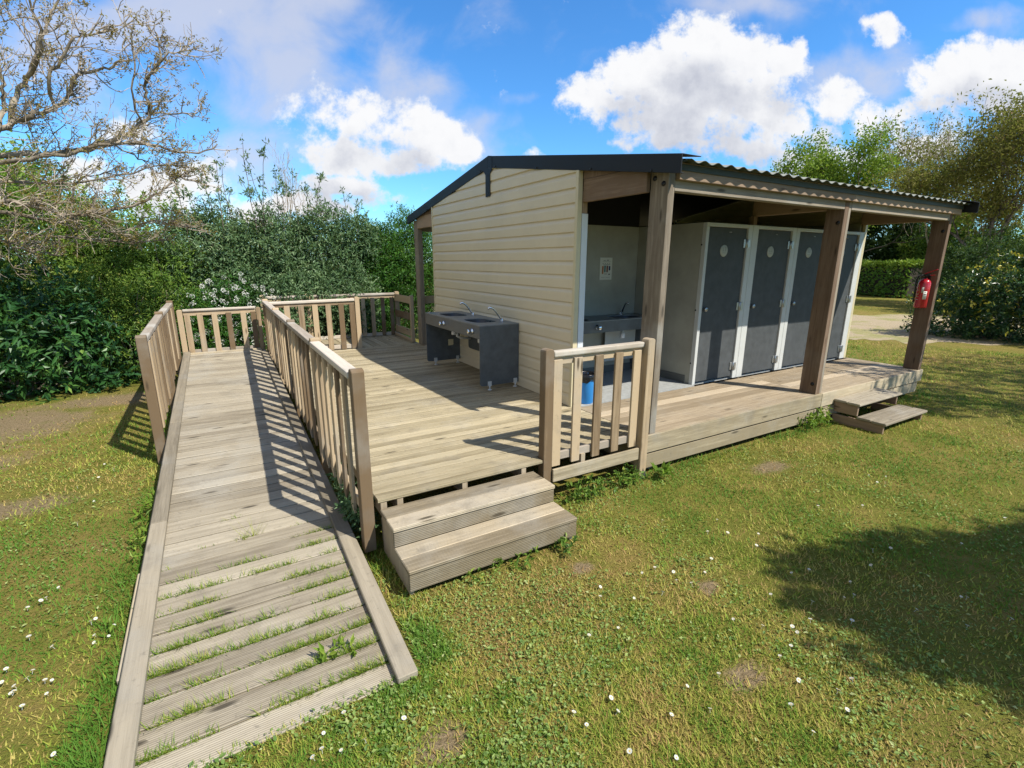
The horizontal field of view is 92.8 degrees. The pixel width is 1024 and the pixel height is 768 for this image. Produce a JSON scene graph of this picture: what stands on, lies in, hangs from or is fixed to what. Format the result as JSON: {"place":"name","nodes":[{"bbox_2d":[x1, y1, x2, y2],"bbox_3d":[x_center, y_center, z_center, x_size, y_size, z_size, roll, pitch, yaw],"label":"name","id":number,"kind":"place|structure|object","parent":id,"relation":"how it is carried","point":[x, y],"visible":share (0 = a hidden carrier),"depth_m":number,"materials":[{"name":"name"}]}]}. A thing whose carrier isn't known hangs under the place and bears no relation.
{"place":"outdoors","nodes":[
{"label":"outdoors","id":0,"kind":"place"},
{"bbox_2d":[394,294,416,341],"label":"board gate","id":1,"kind":"structure","parent":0,"point":[409,299],"depth_m":10.36,"materials":[{"name":"brown wood"}]},
{"bbox_2d":[0,264,1023,767],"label":"ground","id":2,"kind":"structure","parent":0,"point":[60,414],"depth_m":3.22,"materials":[{"name":"green plant"}]},
{"bbox_2d":[0,127,84,230],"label":"background tree","id":3,"kind":"object","parent":2,"relation":"on","point":[10,150],"visible":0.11,"depth_m":12.40,"materials":[{"name":"brown plant"}]},
{"bbox_2d":[0,254,145,404],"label":"laurel bush","id":4,"kind":"object","parent":2,"relation":"on","point":[32,360],"visible":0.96,"depth_m":7.57,"materials":[{"name":"green plant"}]},
{"bbox_2d":[0,158,176,369],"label":"leafy shrub","id":5,"kind":"object","parent":2,"relation":"on","point":[65,261],"visible":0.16,"depth_m":8.62,"materials":[{"name":"green plant"}]},
{"bbox_2d":[30,175,155,288],"bbox_3d":[-11.622,-3.510,13.625,4.022,4.283,4.975,-8,16,-30],"label":"background tree","id":6,"kind":"object","parent":2,"relation":"on","point":[107,215],"visible":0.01,"depth_m":13.50,"materials":[{"name":"brown plant"}]},
{"bbox_2d":[0,0,241,282],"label":"oak tree","id":7,"kind":"object","parent":2,"relation":"on","point":[14,118],"visible":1,"depth_m":6.62,"materials":[{"name":"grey plant"}]},
{"bbox_2d":[50,257,195,383],"bbox_3d":[-6.773,-1.141,8.576,2.092,2.133,1.801,-8,16,-30],"label":"leafy shrub","id":8,"kind":"object","parent":2,"relation":"on","point":[125,291],"visible":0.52,"depth_m":8.34,"materials":[{"name":"green plant"}]},
{"bbox_2d":[108,488,155,631],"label":"weed plant","id":9,"kind":"object","parent":2,"relation":"on","point":[148,502],"visible":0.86,"depth_m":3.76,"materials":[{"name":"green plant"}]},
{"bbox_2d":[0,135,276,345],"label":"background shrub","id":10,"kind":"object","parent":2,"relation":"on","point":[146,206],"visible":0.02,"depth_m":11.78,"materials":[{"name":"green plant"}]},
{"bbox_2d":[135,300,181,464],"bbox_3d":[-4.646,-0.264,6.563,0.088,1.440,3.928,-8,16,-30],"label":"wooden railing","id":11,"kind":"object","parent":2,"relation":"on","point":[158,348],"visible":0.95,"depth_m":5.42,"materials":[{"name":"brown wood"}]},
{"bbox_2d":[81,216,242,355],"bbox_3d":[-6.658,-1.759,9.430,2.651,2.923,1.585,-4,15,-18],"label":"leafy shrub","id":12,"kind":"object","parent":2,"relation":"on","point":[149,254],"visible":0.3,"depth_m":9.01,"materials":[{"name":"green plant"}]},
{"bbox_2d":[152,156,268,345],"bbox_3d":[-6.123,-2.457,9.949,2.517,4.016,1.900,0,14,-1],"label":"grey leaved shrub","id":13,"kind":"object","parent":2,"relation":"on","point":[221,259],"visible":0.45,"depth_m":9.60,"materials":[{"name":"green plant"}]},
{"bbox_2d":[173,265,280,362],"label":"flowering shrub","id":14,"kind":"object","parent":2,"relation":"on","point":[199,302],"visible":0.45,"depth_m":9.24,"materials":[{"name":"green plant"}]},
{"bbox_2d":[126,514,388,767],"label":"grass","id":15,"kind":"structure","parent":2,"relation":"on","point":[193,709],"depth_m":2.61,"materials":[{"name":"green plant"}]},
{"bbox_2d":[103,349,417,767],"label":"access ramp","id":16,"kind":"structure","parent":2,"relation":"on","point":[238,444],"depth_m":3.06,"materials":[{"name":"grey wood"}]},
{"bbox_2d":[176,306,264,354],"bbox_3d":[-5.085,-0.868,8.577,1.260,0.945,0.142,-8,16,-30],"label":"wooden railing","id":17,"kind":"object","parent":16,"relation":"on","point":[213,313],"visible":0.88,"depth_m":8.53,"materials":[{"name":"brown wood"}]},
{"bbox_2d":[312,633,356,661],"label":"weed plant","id":18,"kind":"object","parent":16,"relation":"on","point":[340,640],"visible":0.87,"depth_m":2.57,"materials":[{"name":"green plant"}]},
{"bbox_2d":[214,137,334,335],"bbox_3d":[-5.014,-2.845,10.451,2.693,4.543,2.276,-8,16,-30],"label":"grey leaved shrub","id":19,"kind":"object","parent":2,"relation":"on","point":[268,241],"visible":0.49,"depth_m":10.18,"materials":[{"name":"green plant"}]},
{"bbox_2d":[261,139,310,223],"bbox_3d":[-11.456,-8.222,24.972,1.829,7.847,2.756,2,14,6],"label":"bare tree","id":20,"kind":"object","parent":2,"relation":"on","point":[287,198],"visible":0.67,"depth_m":24.55,"materials":[{"name":"green plant"}]},
{"bbox_2d":[190,200,402,270],"bbox_3d":[-5.660,-3.202,13.562,5.856,3.712,1.887,-6,16,-25],"label":"background shrub","id":21,"kind":"object","parent":2,"relation":"on","point":[272,224],"visible":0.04,"depth_m":12.93,"materials":[{"name":"green plant"}]},
{"bbox_2d":[238,261,380,337],"bbox_3d":[-4.236,-1.597,10.496,2.890,2.098,1.378,-8,16,-30],"label":"flowering shrub","id":22,"kind":"object","parent":2,"relation":"on","point":[312,292],"visible":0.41,"depth_m":10.22,"materials":[{"name":"green plant"}]},
{"bbox_2d":[262,299,376,552],"bbox_3d":[-2.678,-0.142,6.012,0.104,1.378,6.482,-8,16,-30],"label":"wooden railing","id":23,"kind":"object","parent":2,"relation":"on","point":[302,342],"visible":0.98,"depth_m":3.98,"materials":[{"name":"brown wood"}]},
{"bbox_2d":[276,168,386,335],"bbox_3d":[-4.078,-2.721,11.095,2.698,3.985,2.155,-8,16,-30],"label":"grey leaved shrub","id":24,"kind":"object","parent":2,"relation":"on","point":[336,238],"visible":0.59,"depth_m":10.85,"materials":[{"name":"green plant"}]},
{"bbox_2d":[325,463,381,539],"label":"weed plant","id":25,"kind":"object","parent":2,"relation":"on","point":[345,502],"visible":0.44,"depth_m":3.75,"materials":[{"name":"green plant"}]},
{"bbox_2d":[336,201,434,338],"bbox_3d":[-3.051,-2.785,12.320,3.137,3.525,1.958,-8,16,-30],"label":"dense shrub","id":26,"kind":"object","parent":2,"relation":"on","point":[395,270],"visible":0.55,"depth_m":11.96,"materials":[{"name":"green plant"}]},
{"bbox_2d":[400,226,434,311],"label":"dense shrub","id":27,"kind":"object","parent":2,"relation":"on","point":[429,306],"visible":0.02,"depth_m":12.52,"materials":[{"name":"green plant"}]},
{"bbox_2d":[380,471,576,594],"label":"front steps","id":28,"kind":"structure","parent":2,"relation":"on","point":[543,520],"depth_m":3.43,"materials":[{"name":"brown wood"}]},
{"bbox_2d":[0,389,1023,767],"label":"clover leaves","id":29,"kind":"object","parent":2,"relation":"on","point":[510,739],"visible":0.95,"depth_m":2.59,"materials":[{"name":"green plant"}]},
{"bbox_2d":[465,533,577,581],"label":"weed plant","id":30,"kind":"object","parent":2,"relation":"on","point":[564,541],"visible":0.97,"depth_m":3.38,"materials":[{"name":"green plant"}]},
{"bbox_2d":[276,334,922,538],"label":"wooden deck","id":31,"kind":"structure","parent":2,"relation":"on","point":[443,424],"depth_m":5.50,"materials":[{"name":"brown wood"}]},
{"bbox_2d":[269,297,362,353],"bbox_3d":[-3.585,-1.075,8.992,1.553,1.015,0.085,-8,16,-30],"label":"wooden railing","id":32,"kind":"object","parent":31,"relation":"on","point":[355,320],"visible":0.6,"depth_m":9.08,"materials":[{"name":"brown wood"}]},
{"bbox_2d":[259,291,400,350],"bbox_3d":[-3.792,-1.311,10.491,2.820,1.280,0.090,-8,16,-30],"label":"wooden railing","id":33,"kind":"object","parent":31,"relation":"on","point":[381,296],"visible":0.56,"depth_m":10.76,"materials":[{"name":"brown wood"}]},
{"bbox_2d":[425,296,433,303],"bbox_3d":[-0.568,-2.028,10.477,2.865,2.300,0.090,-8,16,-30],"label":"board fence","id":34,"kind":"object","parent":31,"relation":"on","point":[429,299],"depth_m":9.87,"materials":[{"name":"brown wood"}]},
{"bbox_2d":[425,302,518,390],"bbox_3d":[-0.665,-0.643,7.109,0.661,1.052,1.922,-8,16,-30],"label":"dishwashing unit","id":35,"kind":"object","parent":31,"relation":"on","point":[494,342],"visible":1,"depth_m":6.51,"materials":[{"name":"grey metal"}]},
{"bbox_2d":[538,337,654,481],"bbox_3d":[0.766,0.317,4.410,1.196,1.405,0.116,-7,16,-28],"label":"wooden railing","id":36,"kind":"object","parent":31,"relation":"on","point":[551,453],"visible":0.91,"depth_m":4.31,"materials":[{"name":"brown wood"}]},
{"bbox_2d":[407,153,979,433],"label":"washroom building","id":37,"kind":"structure","parent":31,"relation":"on","point":[720,271],"depth_m":6.65,"materials":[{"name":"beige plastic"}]},
{"bbox_2d":[581,371,593,403],"bbox_3d":[0.881,0.042,5.801,0.239,0.365,0.242,-8,16,-30],"label":"waste bin","id":38,"kind":"object","parent":37,"relation":"on","point":[587,386],"visible":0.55,"depth_m":5.72,"materials":[{"name":"blue plastic"}]},
{"bbox_2d":[599,258,611,279],"bbox_3d":[1.351,-1.658,7.007,0.225,0.310,0.006,-8,16,-30],"label":"notice","id":39,"kind":"object","parent":37,"relation":"attached to","point":[605,268],"visible":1,"depth_m":7.01,"materials":[{"name":"paper"}]},
{"bbox_2d":[583,302,641,363],"bbox_3d":[1.194,-0.621,6.798,1.915,0.980,0.621,-8,16,-30],"label":"washbasin counter","id":40,"kind":"object","parent":37,"relation":"attached to","point":[620,327],"visible":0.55,"depth_m":6.82,"materials":[{"name":"grey metal"}]},
{"bbox_2d":[695,227,750,381],"bbox_3d":[2.882,-1.068,6.690,0.844,2.052,0.075,-8,16,-30],"label":"door","id":41,"kind":"structure","parent":37,"relation":"in","point":[721,304],"depth_m":6.67,"materials":[{"name":"grey plastic"}]},
{"bbox_2d":[742,230,793,373],"bbox_3d":[3.772,-1.194,7.203,0.854,2.052,0.075,-8,16,-30],"label":"door","id":42,"kind":"structure","parent":37,"relation":"in","point":[766,302],"depth_m":7.19,"materials":[{"name":"grey plastic"}]},
{"bbox_2d":[781,232,822,366],"bbox_3d":[4.619,-1.313,7.691,0.804,2.052,0.075,-8,16,-30],"label":"door","id":43,"kind":"structure","parent":37,"relation":"in","point":[809,247],"depth_m":7.65,"materials":[{"name":"grey plastic"}]},
{"bbox_2d":[827,235,859,358],"bbox_3d":[5.449,-1.431,8.170,0.816,2.052,0.075,-8,16,-30],"label":"door","id":44,"kind":"structure","parent":37,"relation":"in","point":[851,245],"depth_m":8.25,"materials":[{"name":"grey plastic"}]},
{"bbox_2d":[912,269,937,307],"bbox_3d":[6.285,-1.458,7.436,0.183,0.579,0.187,2,14,8],"label":"fire extinguisher","id":45,"kind":"object","parent":37,"relation":"attached to","point":[921,296],"visible":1,"depth_m":7.42,"materials":[{"name":"red metal"}]},
{"bbox_2d":[560,462,644,503],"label":"weed plant","id":46,"kind":"object","parent":2,"relation":"on","point":[597,482],"visible":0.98,"depth_m":4.43,"materials":[{"name":"green plant"}]},
{"bbox_2d":[649,461,676,476],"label":"weed plant","id":47,"kind":"object","parent":2,"relation":"on","point":[665,469],"visible":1,"depth_m":4.71,"materials":[{"name":"green plant"}]},
{"bbox_2d":[797,404,832,430],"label":"weed plant","id":48,"kind":"object","parent":2,"relation":"on","point":[813,421],"visible":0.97,"depth_m":6.18,"materials":[{"name":"green plant"}]},
{"bbox_2d":[831,388,926,433],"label":"side steps","id":49,"kind":"structure","parent":2,"relation":"on","point":[881,418],"depth_m":6.40,"materials":[{"name":"grey wood"}]},
{"bbox_2d":[770,114,988,252],"bbox_3d":[24.347,-12.004,33.106,10.381,11.738,13.956,-8,16,-30],"label":"ash tree","id":50,"kind":"object","parent":2,"relation":"on","point":[821,165],"visible":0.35,"depth_m":32.91,"materials":[{"name":"green plant"}]},
{"bbox_2d":[856,258,924,298],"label":"clipped hedge","id":51,"kind":"object","parent":2,"relation":"on","point":[889,277],"visible":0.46,"depth_m":29.83,"materials":[{"name":"green plant"}]},
{"bbox_2d":[862,222,958,268],"bbox_3d":[29.030,-10.415,36.334,7.676,6.928,9.084,-8,16,-30],"label":"evergreen tree","id":52,"kind":"object","parent":2,"relation":"on","point":[888,234],"visible":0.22,"depth_m":35.13,"materials":[{"name":"green plant"}]},
{"bbox_2d":[848,112,986,235],"bbox_3d":[27.770,-12.565,33.377,7.924,12.623,6.158,2,14,9],"label":"bare tree","id":53,"kind":"object","parent":2,"relation":"on","point":[926,148],"visible":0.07,"depth_m":33.31,"materials":[{"name":"green plant"}]},
{"bbox_2d":[852,78,1023,259],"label":"bronze tree","id":54,"kind":"object","parent":2,"relation":"on","point":[1004,142],"visible":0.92,"depth_m":23.21,"materials":[{"name":"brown plant"}]},
{"bbox_2d":[869,101,1023,274],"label":"bare tree","id":55,"kind":"object","parent":2,"relation":"on","point":[925,146],"visible":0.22,"depth_m":28.28,"materials":[{"name":"green plant"}]},
{"bbox_2d":[895,216,1023,294],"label":"understorey shrub","id":56,"kind":"object","parent":2,"relation":"on","point":[914,255],"visible":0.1,"depth_m":31.41,"materials":[{"name":"green plant"}]},
{"bbox_2d":[899,234,1023,344],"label":"yellow tipped bush","id":57,"kind":"object","parent":2,"relation":"on","point":[968,307],"visible":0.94,"depth_m":13.45,"materials":[{"name":"green plant"}]},
{"bbox_2d":[904,223,1023,315],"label":"understorey shrub","id":58,"kind":"object","parent":2,"relation":"on","point":[969,251],"visible":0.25,"depth_m":19.98,"materials":[{"name":"green plant"}]},
{"bbox_2d":[0,0,1023,263],"label":"sky","id":59,"kind":"structure","parent":0,"point":[393,101],"materials":[{"name":"blue"}]},
{"bbox_2d":[414,307,1023,345],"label":"gravel track","id":60,"kind":"structure","parent":0,"point":[878,327],"depth_m":15.04,"materials":[{"name":"beige gravel"}]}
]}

